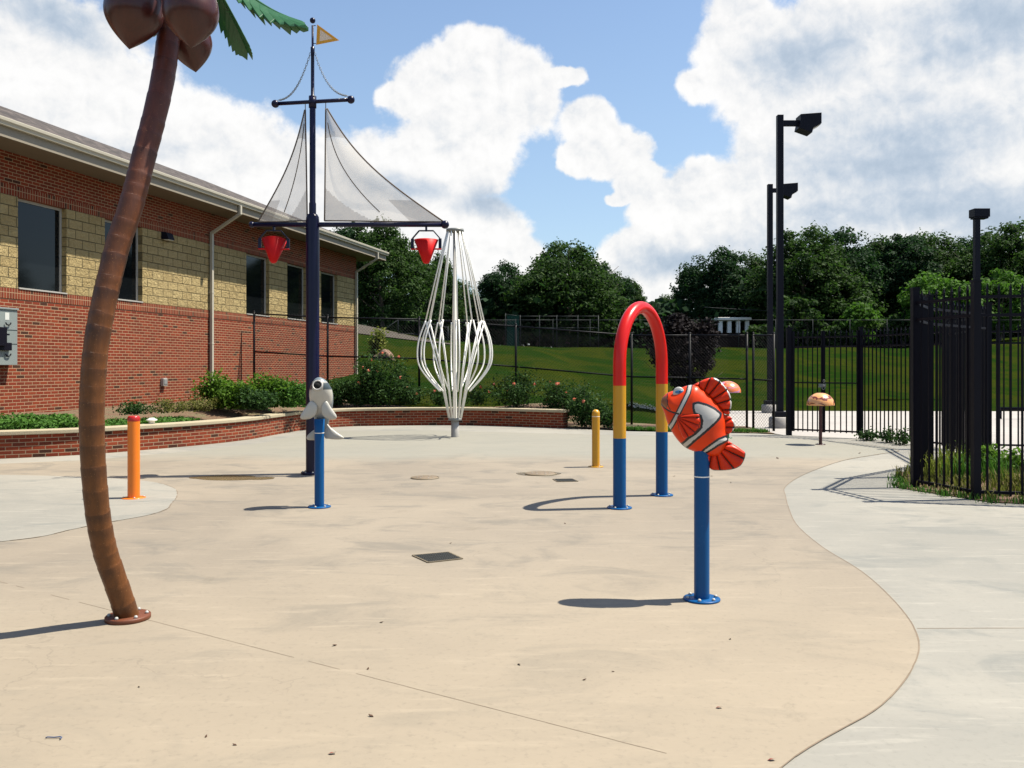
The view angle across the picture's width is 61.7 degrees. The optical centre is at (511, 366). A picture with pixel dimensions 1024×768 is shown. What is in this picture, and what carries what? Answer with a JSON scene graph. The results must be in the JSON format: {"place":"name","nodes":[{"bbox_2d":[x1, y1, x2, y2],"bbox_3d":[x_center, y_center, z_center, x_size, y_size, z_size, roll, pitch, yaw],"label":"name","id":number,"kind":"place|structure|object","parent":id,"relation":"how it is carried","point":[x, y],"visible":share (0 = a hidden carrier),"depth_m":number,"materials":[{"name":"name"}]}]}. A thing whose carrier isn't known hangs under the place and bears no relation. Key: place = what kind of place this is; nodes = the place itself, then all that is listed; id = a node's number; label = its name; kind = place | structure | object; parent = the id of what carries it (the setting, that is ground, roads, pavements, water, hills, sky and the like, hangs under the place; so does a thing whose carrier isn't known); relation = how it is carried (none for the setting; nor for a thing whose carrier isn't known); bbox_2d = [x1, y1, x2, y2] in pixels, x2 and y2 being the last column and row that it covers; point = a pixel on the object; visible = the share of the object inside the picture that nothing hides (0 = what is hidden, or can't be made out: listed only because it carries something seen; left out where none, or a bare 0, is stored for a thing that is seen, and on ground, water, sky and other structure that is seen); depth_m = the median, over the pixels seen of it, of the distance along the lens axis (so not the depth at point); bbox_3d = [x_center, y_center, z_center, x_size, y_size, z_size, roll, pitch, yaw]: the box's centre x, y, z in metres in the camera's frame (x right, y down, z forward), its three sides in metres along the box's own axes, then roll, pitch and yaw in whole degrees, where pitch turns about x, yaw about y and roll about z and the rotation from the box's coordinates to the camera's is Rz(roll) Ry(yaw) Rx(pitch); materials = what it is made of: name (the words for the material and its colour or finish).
{"place":"outdoors","nodes":[
{"label":"outdoors","id":0,"kind":"place"},
{"bbox_2d":[0,430,917,767],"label":"splash pad","id":1,"kind":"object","parent":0,"point":[550,600],"visible":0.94,"depth_m":5.40,"materials":[{"name":"concrete"}]},
{"bbox_2d":[0,475,176,540],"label":"grey slab","id":2,"kind":"structure","parent":1,"relation":"on","point":[31,506],"depth_m":9.94,"materials":[{"name":"concrete"}]},
{"bbox_2d":[121,416,145,499],"bbox_3d":[-4.568,1.098,10.357,0.273,0.996,0.273,0,0,0],"label":"bollard","id":3,"kind":"object","parent":2,"relation":"on","point":[133,457],"visible":1,"depth_m":10.30,"materials":[{"name":"metal"}]},
{"bbox_2d":[78,0,308,624],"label":"palm tree","id":4,"kind":"object","parent":1,"relation":"on","point":[183,30],"visible":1,"depth_m":5.15,"materials":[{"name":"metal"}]},
{"bbox_2d":[189,475,255,479],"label":"puddle","id":5,"kind":"object","parent":1,"relation":"on","point":[224,477],"visible":1,"depth_m":12.27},
{"bbox_2d":[300,377,343,508],"bbox_3d":[-2.157,0.861,9.714,0.416,1.469,0.306,0,0,14],"label":"dolphin sprayer","id":6,"kind":"object","parent":1,"relation":"on","point":[318,407],"visible":1,"depth_m":9.65,"materials":[{"name":"blue paint"}]},
{"bbox_2d":[3,582,664,752],"bbox_3d":[-3.700,1.595,6.290,12.563,0.001,0.006,0,0,32],"label":"control joint","id":7,"kind":"object","parent":1,"relation":"on","point":[399,684],"visible":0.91,"depth_m":4.20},
{"bbox_2d":[249,17,448,474],"bbox_3d":[-2.414,-1.782,12.700,2.967,6.756,0.340,0,0,0],"label":"ship mast","id":8,"kind":"object","parent":1,"relation":"on","point":[337,213],"visible":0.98,"depth_m":12.67,"materials":[{"name":"blue paint"}]},
{"bbox_2d":[258,227,289,262],"bbox_3d":[-3.537,-1.788,12.724,0.354,0.541,0.380,0,0,45],"label":"tipping bucket","id":9,"kind":"object","parent":8,"relation":"hanging from","point":[274,246],"visible":1,"depth_m":12.62,"materials":[{"name":"red plastic"}]},
{"bbox_2d":[411,227,441,263],"bbox_3d":[-1.270,-1.786,12.700,0.359,0.545,0.359,0,0,45],"label":"tipping bucket","id":10,"kind":"object","parent":8,"relation":"hanging from","point":[426,248],"visible":1,"depth_m":12.63,"materials":[{"name":"red plastic"}]},
{"bbox_2d":[412,552,462,562],"bbox_3d":[-0.623,1.591,7.150,0.340,0.008,0.316,0,0,-27],"label":"drain grate","id":11,"kind":"object","parent":1,"relation":"on","point":[437,557],"visible":1,"depth_m":7.13,"materials":[{"name":"metal"}]},
{"bbox_2d":[417,228,492,436],"bbox_3d":[-1.283,-0.742,19.315,1.701,4.685,1.699,0,0,0],"label":"pipe flower fountain","id":12,"kind":"object","parent":1,"relation":"on","point":[455,418],"visible":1,"depth_m":19.24,"materials":[{"name":"metal"}]},
{"bbox_2d":[588,409,602,467],"bbox_3d":[1.327,1.141,13.570,0.242,0.911,0.242,0,0,0],"label":"bollard","id":13,"kind":"object","parent":1,"relation":"on","point":[595,438],"visible":1,"depth_m":13.52,"materials":[{"name":"metal"}]},
{"bbox_2d":[607,301,672,509],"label":"spray arch","id":14,"kind":"structure","parent":1,"relation":"on","point":[633,311],"depth_m":9.73,"materials":[{"name":"blue paint"}]},
{"bbox_2d":[661,378,745,604],"bbox_3d":[1.304,0.837,5.859,0.565,1.518,0.250,0,0,9],"label":"clownfish sprayer","id":15,"kind":"object","parent":1,"relation":"on","point":[701,425],"visible":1,"depth_m":5.81,"materials":[{"name":"blue paint"}]},
{"bbox_2d":[586,434,919,767],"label":"pad edge joint","id":16,"kind":"object","parent":1,"relation":"on","point":[892,694],"visible":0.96,"depth_m":4.55,"materials":[{"name":"concrete"}]},
{"bbox_2d":[806,393,834,444],"bbox_3d":[6.270,1.068,17.431,0.544,1.056,0.544,0,0,0],"label":"mushroom sprayer","id":17,"kind":"object","parent":1,"relation":"on","point":[820,400],"visible":1,"depth_m":17.30,"materials":[{"name":"red paint"}]},
{"bbox_2d":[0,425,1023,767],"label":"concrete deck","id":18,"kind":"structure","parent":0,"point":[946,573],"depth_m":6.14,"materials":[{"name":"concrete"}]},
{"bbox_2d":[0,407,569,458],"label":"brick seat wall","id":19,"kind":"structure","parent":18,"relation":"on","point":[29,443],"depth_m":18.52,"materials":[{"name":"brick"}]},
{"bbox_2d":[0,400,564,429],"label":"planter soil","id":20,"kind":"structure","parent":19,"relation":"in","point":[214,413],"depth_m":19.61,"materials":[{"name":"soil"}]},
{"bbox_2d":[0,411,199,429],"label":"groundcover","id":21,"kind":"object","parent":20,"relation":"on","point":[39,421],"visible":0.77,"depth_m":15.94,"materials":[{"name":"green plant"}]},
{"bbox_2d":[108,398,164,414],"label":"dry shrub","id":22,"kind":"object","parent":20,"relation":"on","point":[133,408],"visible":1,"depth_m":17.25,"materials":[{"name":"green plant"}]},
{"bbox_2d":[145,394,195,413],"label":"dry shrub","id":23,"kind":"object","parent":20,"relation":"on","point":[167,408],"visible":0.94,"depth_m":17.90,"materials":[{"name":"plant"}]},
{"bbox_2d":[182,393,218,411],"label":"dry shrub","id":24,"kind":"object","parent":20,"relation":"on","point":[199,405],"visible":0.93,"depth_m":18.48,"materials":[{"name":"plant"}]},
{"bbox_2d":[187,368,242,409],"bbox_3d":[-6.773,0.522,20.016,1.297,0.997,1.166,0,0,26],"label":"green shrub","id":25,"kind":"object","parent":20,"relation":"on","point":[209,388],"visible":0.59,"depth_m":19.80,"materials":[{"name":"green plant"}]},
{"bbox_2d":[211,379,256,409],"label":"green shrub","id":26,"kind":"object","parent":20,"relation":"on","point":[228,395],"visible":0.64,"depth_m":19.64,"materials":[{"name":"green plant"}]},
{"bbox_2d":[234,384,280,410],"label":"green shrub","id":27,"kind":"object","parent":20,"relation":"on","point":[262,400],"visible":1,"depth_m":19.42,"materials":[{"name":"green plant"}]},
{"bbox_2d":[239,371,298,407],"bbox_3d":[-5.868,0.568,20.639,1.377,0.924,1.147,0,0,-26],"label":"green shrub","id":28,"kind":"object","parent":20,"relation":"on","point":[266,383],"visible":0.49,"depth_m":20.46,"materials":[{"name":"green plant"}]},
{"bbox_2d":[268,378,305,407],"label":"green shrub","id":29,"kind":"object","parent":20,"relation":"on","point":[296,395],"visible":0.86,"depth_m":20.58,"materials":[{"name":"green plant"}]},
{"bbox_2d":[326,376,352,405],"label":"rose bush","id":30,"kind":"object","parent":20,"relation":"on","point":[338,398],"visible":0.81,"depth_m":23.75,"materials":[{"name":"green plant"}]},
{"bbox_2d":[338,376,375,406],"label":"rose bush","id":31,"kind":"object","parent":20,"relation":"on","point":[353,399],"visible":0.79,"depth_m":23.68,"materials":[{"name":"green plant"}]},
{"bbox_2d":[350,345,416,405],"bbox_3d":[-3.590,0.268,23.949,1.953,1.701,1.518,0,0,0],"label":"rose bush","id":32,"kind":"object","parent":20,"relation":"on","point":[374,381],"visible":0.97,"depth_m":23.82,"materials":[{"name":"green plant"}]},
{"bbox_2d":[392,375,427,405],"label":"rose bush","id":33,"kind":"object","parent":20,"relation":"on","point":[405,398],"visible":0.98,"depth_m":23.88,"materials":[{"name":"green plant"}]},
{"bbox_2d":[424,383,457,405],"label":"rose bush","id":34,"kind":"object","parent":20,"relation":"on","point":[438,397],"visible":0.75,"depth_m":23.71,"materials":[{"name":"green plant"}]},
{"bbox_2d":[459,384,493,405],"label":"rose bush","id":35,"kind":"object","parent":20,"relation":"on","point":[477,397],"visible":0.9,"depth_m":23.82,"materials":[{"name":"green plant"}]},
{"bbox_2d":[481,366,547,407],"bbox_3d":[0.101,0.573,23.673,1.938,1.169,1.659,0,0,0],"label":"rose bush","id":36,"kind":"object","parent":20,"relation":"on","point":[516,392],"visible":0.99,"depth_m":23.48,"materials":[{"name":"green plant"}]},
{"bbox_2d":[531,376,582,419],"bbox_3d":[1.291,0.831,23.111,1.577,1.257,1.563,0,0,0],"label":"rose bush","id":37,"kind":"object","parent":20,"relation":"on","point":[554,399],"visible":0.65,"depth_m":22.95,"materials":[{"name":"green plant"}]},
{"bbox_2d":[858,321,1020,446],"bbox_3d":[14.579,0.393,15.975,14.929,2.515,2.203,0,0,16],"label":"iron fence","id":38,"kind":"object","parent":18,"relation":"on","point":[861,336],"visible":0.52,"depth_m":17.89,"materials":[{"name":"metal"}]},
{"bbox_2d":[823,330,858,433],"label":"iron gate","id":39,"kind":"structure","parent":38,"relation":"attached to","point":[851,382],"depth_m":19.14,"materials":[{"name":"metal"}]},
{"bbox_2d":[887,471,1023,504],"bbox_3d":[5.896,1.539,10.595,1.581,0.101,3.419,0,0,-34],"label":"edge grass","id":40,"kind":"structure","parent":18,"relation":"on","point":[929,490],"depth_m":10.56,"materials":[{"name":"green plant"}]},
{"bbox_2d":[905,450,954,481],"bbox_3d":[5.753,1.378,11.906,0.731,0.424,0.587,0,0,0],"label":"grass clump","id":41,"kind":"object","parent":40,"relation":"on","point":[932,469],"visible":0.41,"depth_m":11.84,"materials":[{"name":"plant"}]},
{"bbox_2d":[938,451,991,480],"bbox_3d":[6.221,1.358,11.861,0.825,0.463,0.767,0,0,-37],"label":"grass clump","id":42,"kind":"object","parent":40,"relation":"on","point":[963,469],"visible":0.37,"depth_m":11.79,"materials":[{"name":"green plant"}]},
{"bbox_2d":[910,279,1023,500],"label":"iron fence","id":43,"kind":"object","parent":40,"relation":"in","point":[967,375],"visible":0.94,"depth_m":11.04,"materials":[{"name":"metal"}]},
{"bbox_2d":[964,443,1004,466],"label":"leafy weed","id":44,"kind":"object","parent":40,"relation":"on","point":[992,449],"visible":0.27,"depth_m":13.30,"materials":[{"name":"green plant"}]},
{"bbox_2d":[981,452,1020,480],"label":"grass clump","id":45,"kind":"object","parent":40,"relation":"on","point":[993,466],"visible":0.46,"depth_m":11.97,"materials":[{"name":"green plant"}]},
{"bbox_2d":[985,466,1020,489],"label":"grass clump","id":46,"kind":"object","parent":40,"relation":"on","point":[1006,478],"visible":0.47,"depth_m":10.98,"materials":[{"name":"plant"}]},
{"bbox_2d":[991,444,1020,471],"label":"leafy weed","id":47,"kind":"object","parent":40,"relation":"on","point":[1016,456],"visible":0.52,"depth_m":12.85,"materials":[{"name":"green plant"}]},
{"bbox_2d":[0,0,1023,346],"label":"sky","id":48,"kind":"structure","parent":0,"point":[642,133],"materials":[{"name":"blue"}]},
{"bbox_2d":[329,330,1023,503],"bbox_3d":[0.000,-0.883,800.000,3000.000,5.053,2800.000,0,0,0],"label":"lawn","id":49,"kind":"structure","parent":0,"point":[502,352],"depth_m":40.43,"materials":[{"name":"green plant"}]},
{"bbox_2d":[0,106,388,414],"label":"brick building","id":50,"kind":"structure","parent":49,"relation":"on","point":[202,286],"depth_m":20.99,"materials":[{"name":"brick"}]},
{"bbox_2d":[0,307,18,364],"bbox_3d":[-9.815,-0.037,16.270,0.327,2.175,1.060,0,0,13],"label":"electrical cabinet","id":51,"kind":"object","parent":50,"relation":"attached to","point":[8,336],"visible":1,"depth_m":16.53,"materials":[{"name":"metal"}]},
{"bbox_2d":[18,199,67,293],"bbox_3d":[-9.736,-2.445,17.689,0.210,1.830,1.320,0,0,13],"label":"window","id":52,"kind":"structure","parent":50,"relation":"in","point":[39,225],"depth_m":17.77,"materials":[{"name":"glass"}]},
{"bbox_2d":[105,220,142,302],"bbox_3d":[-9.171,-2.445,20.135,0.210,1.830,1.320,0,0,13],"label":"window","id":53,"kind":"structure","parent":50,"relation":"in","point":[129,286],"depth_m":20.56,"materials":[{"name":"glass"}]},
{"bbox_2d":[246,254,269,316],"bbox_3d":[-7.794,-2.445,26.088,0.210,1.830,1.360,0,0,13],"label":"window","id":54,"kind":"structure","parent":50,"relation":"in","point":[255,265],"depth_m":26.21,"materials":[{"name":"glass"}]},
{"bbox_2d":[287,264,305,320],"bbox_3d":[-7.224,-2.445,28.553,0.210,1.830,1.360,0,0,13],"label":"window","id":55,"kind":"structure","parent":50,"relation":"in","point":[294,273],"depth_m":28.66,"materials":[{"name":"glass"}]},
{"bbox_2d":[321,272,335,323],"bbox_3d":[-6.666,-2.445,30.964,0.210,1.830,1.350,0,0,13],"label":"window","id":56,"kind":"structure","parent":50,"relation":"in","point":[327,280],"depth_m":31.13,"materials":[{"name":"glass"}]},
{"bbox_2d":[329,227,387,324],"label":"broadleaf tree","id":57,"kind":"object","parent":49,"relation":"on","point":[344,232],"visible":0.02,"depth_m":67.14,"materials":[{"name":"green plant"}]},
{"bbox_2d":[365,326,389,355],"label":"shrub","id":58,"kind":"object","parent":49,"relation":"on","point":[375,341],"depth_m":39.81,"materials":[{"name":"plant"}]},
{"bbox_2d":[342,213,445,332],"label":"broadleaf tree","id":59,"kind":"object","parent":49,"relation":"on","point":[402,260],"visible":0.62,"depth_m":60.27,"materials":[{"name":"green plant"}]},
{"bbox_2d":[358,324,452,343],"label":"gravel bank","id":60,"kind":"structure","parent":49,"relation":"on","point":[392,334],"depth_m":50.33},
{"bbox_2d":[388,252,447,336],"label":"broadleaf tree","id":61,"kind":"object","parent":49,"relation":"on","point":[435,313],"visible":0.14,"depth_m":69.28,"materials":[{"name":"green plant"}]},
{"bbox_2d":[418,250,467,339],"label":"broadleaf tree","id":62,"kind":"object","parent":49,"relation":"on","point":[449,295],"visible":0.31,"depth_m":77.04,"materials":[{"name":"green plant"}]},
{"bbox_2d":[447,279,489,340],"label":"broadleaf tree","id":63,"kind":"object","parent":49,"relation":"on","point":[460,284],"visible":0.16,"depth_m":84.84,"materials":[{"name":"green plant"}]},
{"bbox_2d":[253,311,747,427],"bbox_3d":[-0.716,0.036,23.858,14.047,3.329,0.601,0,0,13],"label":"chain link fence","id":64,"kind":"object","parent":49,"relation":"on","point":[327,355],"visible":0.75,"depth_m":23.77,"materials":[{"name":"black metal"}]},
{"bbox_2d":[466,260,538,345],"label":"broadleaf tree","id":65,"kind":"object","parent":49,"relation":"on","point":[491,282],"visible":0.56,"depth_m":80.24,"materials":[{"name":"green plant"}]},
{"bbox_2d":[505,313,598,347],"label":"backstop fence","id":66,"kind":"object","parent":49,"relation":"on","point":[514,317],"visible":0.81,"depth_m":65.94,"materials":[{"name":"metal"}]},
{"bbox_2d":[494,236,629,347],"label":"broadleaf tree","id":67,"kind":"object","parent":49,"relation":"on","point":[550,269],"visible":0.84,"depth_m":77.48,"materials":[{"name":"green plant"}]},
{"bbox_2d":[578,262,637,345],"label":"broadleaf tree","id":68,"kind":"object","parent":49,"relation":"on","point":[628,287],"visible":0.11,"depth_m":85.57,"materials":[{"name":"green plant"}]},
{"bbox_2d":[625,277,647,305],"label":"broadleaf tree","id":69,"kind":"object","parent":49,"relation":"on","point":[638,296],"visible":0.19,"depth_m":91.11,"materials":[{"name":"green plant"}]},
{"bbox_2d":[564,416,771,432],"bbox_3d":[3.759,1.400,22.352,6.112,0.370,2.236,0,0,21],"label":"mulch bed","id":70,"kind":"object","parent":49,"relation":"on","point":[571,424],"visible":0.2,"depth_m":22.50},
{"bbox_2d":[560,379,611,426],"bbox_3d":[1.914,0.930,22.146,1.429,1.316,1.377,0,0,0],"label":"rose bush","id":71,"kind":"object","parent":70,"relation":"on","point":[582,407],"visible":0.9,"depth_m":22.06,"materials":[{"name":"green plant"}]},
{"bbox_2d":[587,401,630,427],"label":"rose bush","id":72,"kind":"object","parent":70,"relation":"on","point":[605,415],"visible":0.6,"depth_m":21.79,"materials":[{"name":"green plant"}]},
{"bbox_2d":[612,425,769,432],"bbox_3d":[4.363,1.529,21.101,3.797,0.101,0.854,0,0,17],"label":"lawn fringe","id":73,"kind":"object","parent":70,"relation":"on","point":[647,428],"visible":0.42,"depth_m":20.81,"materials":[{"name":"green plant"}]},
{"bbox_2d":[639,312,722,389],"bbox_3d":[5.470,0.103,27.619,2.543,3.674,2.293,0,0,-33],"label":"purple leaf tree","id":74,"kind":"object","parent":49,"relation":"on","point":[677,323],"visible":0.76,"depth_m":27.06,"materials":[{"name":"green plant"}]},
{"bbox_2d":[669,280,704,313],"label":"broadleaf tree","id":75,"kind":"object","parent":49,"relation":"on","point":[677,296],"visible":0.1,"depth_m":91.09,"materials":[{"name":"green plant"}]},
{"bbox_2d":[358,267,1020,347],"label":"woodland undergrowth","id":76,"kind":"object","parent":49,"relation":"on","point":[660,307],"visible":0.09,"depth_m":81.25,"materials":[{"name":"green plant"}]},
{"bbox_2d":[669,245,764,332],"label":"broadleaf tree","id":77,"kind":"object","parent":49,"relation":"on","point":[694,278],"visible":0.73,"depth_m":80.58,"materials":[{"name":"green plant"}]},
{"bbox_2d":[711,333,749,347],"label":"hedge","id":78,"kind":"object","parent":49,"relation":"on","point":[726,342],"depth_m":75.00,"materials":[{"name":"plant"}]},
{"bbox_2d":[441,319,1020,347],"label":"chain link fence","id":79,"kind":"object","parent":49,"relation":"on","point":[718,327],"visible":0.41,"depth_m":62.00,"materials":[{"name":"metal"}]},
{"bbox_2d":[711,317,751,332],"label":"white pergola","id":80,"kind":"object","parent":49,"relation":"on","point":[729,320],"visible":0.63,"depth_m":77.00,"materials":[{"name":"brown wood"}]},
{"bbox_2d":[720,249,791,347],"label":"broadleaf tree","id":81,"kind":"object","parent":49,"relation":"on","point":[751,263],"visible":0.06,"depth_m":82.44,"materials":[{"name":"green plant"}]},
{"bbox_2d":[742,324,774,347],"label":"young tree","id":82,"kind":"object","parent":49,"relation":"on","point":[762,329],"visible":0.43,"depth_m":67.47,"materials":[{"name":"green plant"}]},
{"bbox_2d":[766,294,824,343],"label":"young tree","id":83,"kind":"object","parent":49,"relation":"on","point":[791,308],"visible":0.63,"depth_m":65.23,"materials":[{"name":"green plant"}]},
{"bbox_2d":[741,220,888,347],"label":"broadleaf tree","id":84,"kind":"object","parent":49,"relation":"on","point":[822,255],"visible":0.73,"depth_m":73.05,"materials":[{"name":"green plant"}]},
{"bbox_2d":[815,319,850,345],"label":"young tree","id":85,"kind":"object","parent":49,"relation":"on","point":[825,327],"visible":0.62,"depth_m":66.32,"materials":[{"name":"green plant"}]},
{"bbox_2d":[797,224,897,345],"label":"broadleaf tree","id":86,"kind":"object","parent":49,"relation":"on","point":[868,264],"visible":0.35,"depth_m":75.97,"materials":[{"name":"green plant"}]},
{"bbox_2d":[839,301,885,342],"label":"young tree","id":87,"kind":"object","parent":49,"relation":"on","point":[855,314],"visible":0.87,"depth_m":65.44,"materials":[{"name":"green plant"}]},
{"bbox_2d":[832,233,913,347],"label":"broadleaf tree","id":88,"kind":"object","parent":49,"relation":"on","point":[879,246],"visible":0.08,"depth_m":78.73,"materials":[{"name":"green plant"}]},
{"bbox_2d":[871,313,909,347],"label":"young tree","id":89,"kind":"object","parent":49,"relation":"on","point":[890,322],"visible":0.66,"depth_m":65.28,"materials":[{"name":"green plant"}]},
{"bbox_2d":[873,233,945,346],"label":"broadleaf tree","id":90,"kind":"object","parent":49,"relation":"on","point":[911,248],"visible":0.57,"depth_m":75.97,"materials":[{"name":"green plant"}]},
{"bbox_2d":[885,227,992,341],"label":"broadleaf tree","id":91,"kind":"object","parent":49,"relation":"on","point":[945,260],"visible":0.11,"depth_m":78.33,"materials":[{"name":"green plant"}]},
{"bbox_2d":[896,269,984,329],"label":"young tree","id":92,"kind":"object","parent":49,"relation":"on","point":[926,282],"visible":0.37,"depth_m":63.56,"materials":[{"name":"green plant"}]},
{"bbox_2d":[969,208,989,279],"bbox_3d":[18.491,-2.293,34.000,0.700,7.850,0.560,0,0,0],"label":"light pole","id":93,"kind":"object","parent":49,"relation":"on","point":[976,215],"visible":0.38,"depth_m":33.90,"materials":[{"name":"brown metal"}]},
{"bbox_2d":[946,216,1023,337],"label":"broadleaf tree","id":94,"kind":"object","parent":49,"relation":"on","point":[1005,249],"visible":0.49,"depth_m":73.81,"materials":[{"name":"green plant"}]},
{"bbox_2d":[969,267,1023,340],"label":"young tree","id":95,"kind":"object","parent":49,"relation":"on","point":[1011,278],"visible":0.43,"depth_m":64.27,"materials":[{"name":"green plant"}]},
{"bbox_2d":[725,411,1020,456],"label":"parking lot","id":96,"kind":"structure","parent":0,"point":[735,415],"depth_m":23.99,"materials":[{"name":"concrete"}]},
{"bbox_2d":[752,332,774,430],"bbox_3d":[6.302,0.416,21.500,0.071,2.568,0.759,0,0,-29],"label":"chain link fence","id":97,"kind":"object","parent":96,"relation":"on","point":[754,379],"visible":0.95,"depth_m":21.49,"materials":[{"name":"black metal"}]},
{"bbox_2d":[761,183,797,412],"bbox_3d":[9.183,-2.185,29.500,1.182,8.169,0.560,0,0,0],"label":"light pole","id":98,"kind":"object","parent":96,"relation":"on","point":[790,189],"visible":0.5,"depth_m":29.42,"materials":[{"name":"brown metal"}]},
{"bbox_2d":[785,326,792,434],"bbox_3d":[6.413,0.330,19.863,0.130,2.540,0.130,0,0,0],"label":"gate post","id":99,"kind":"object","parent":96,"relation":"on","point":[788,380],"visible":1,"depth_m":19.81,"materials":[{"name":"metal"}]},
{"bbox_2d":[792,330,825,431],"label":"iron gate","id":100,"kind":"structure","parent":99,"relation":"attached to","point":[821,385],"depth_m":19.68,"materials":[{"name":"metal"}]},
{"bbox_2d":[769,112,821,428],"bbox_3d":[7.333,-2.320,22.300,1.298,8.439,0.560,0,0,0],"label":"light pole","id":101,"kind":"object","parent":96,"relation":"on","point":[805,124],"visible":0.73,"depth_m":22.22,"materials":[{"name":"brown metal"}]},
{"bbox_2d":[886,428,909,444],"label":"weed","id":102,"kind":"object","parent":96,"relation":"on","point":[904,439],"visible":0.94,"depth_m":17.36,"materials":[{"name":"green plant"}]},
{"bbox_2d":[893,453,1023,503],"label":"bed grass","id":103,"kind":"structure","parent":0,"point":[991,495],"depth_m":11.14,"materials":[{"name":"plant"}]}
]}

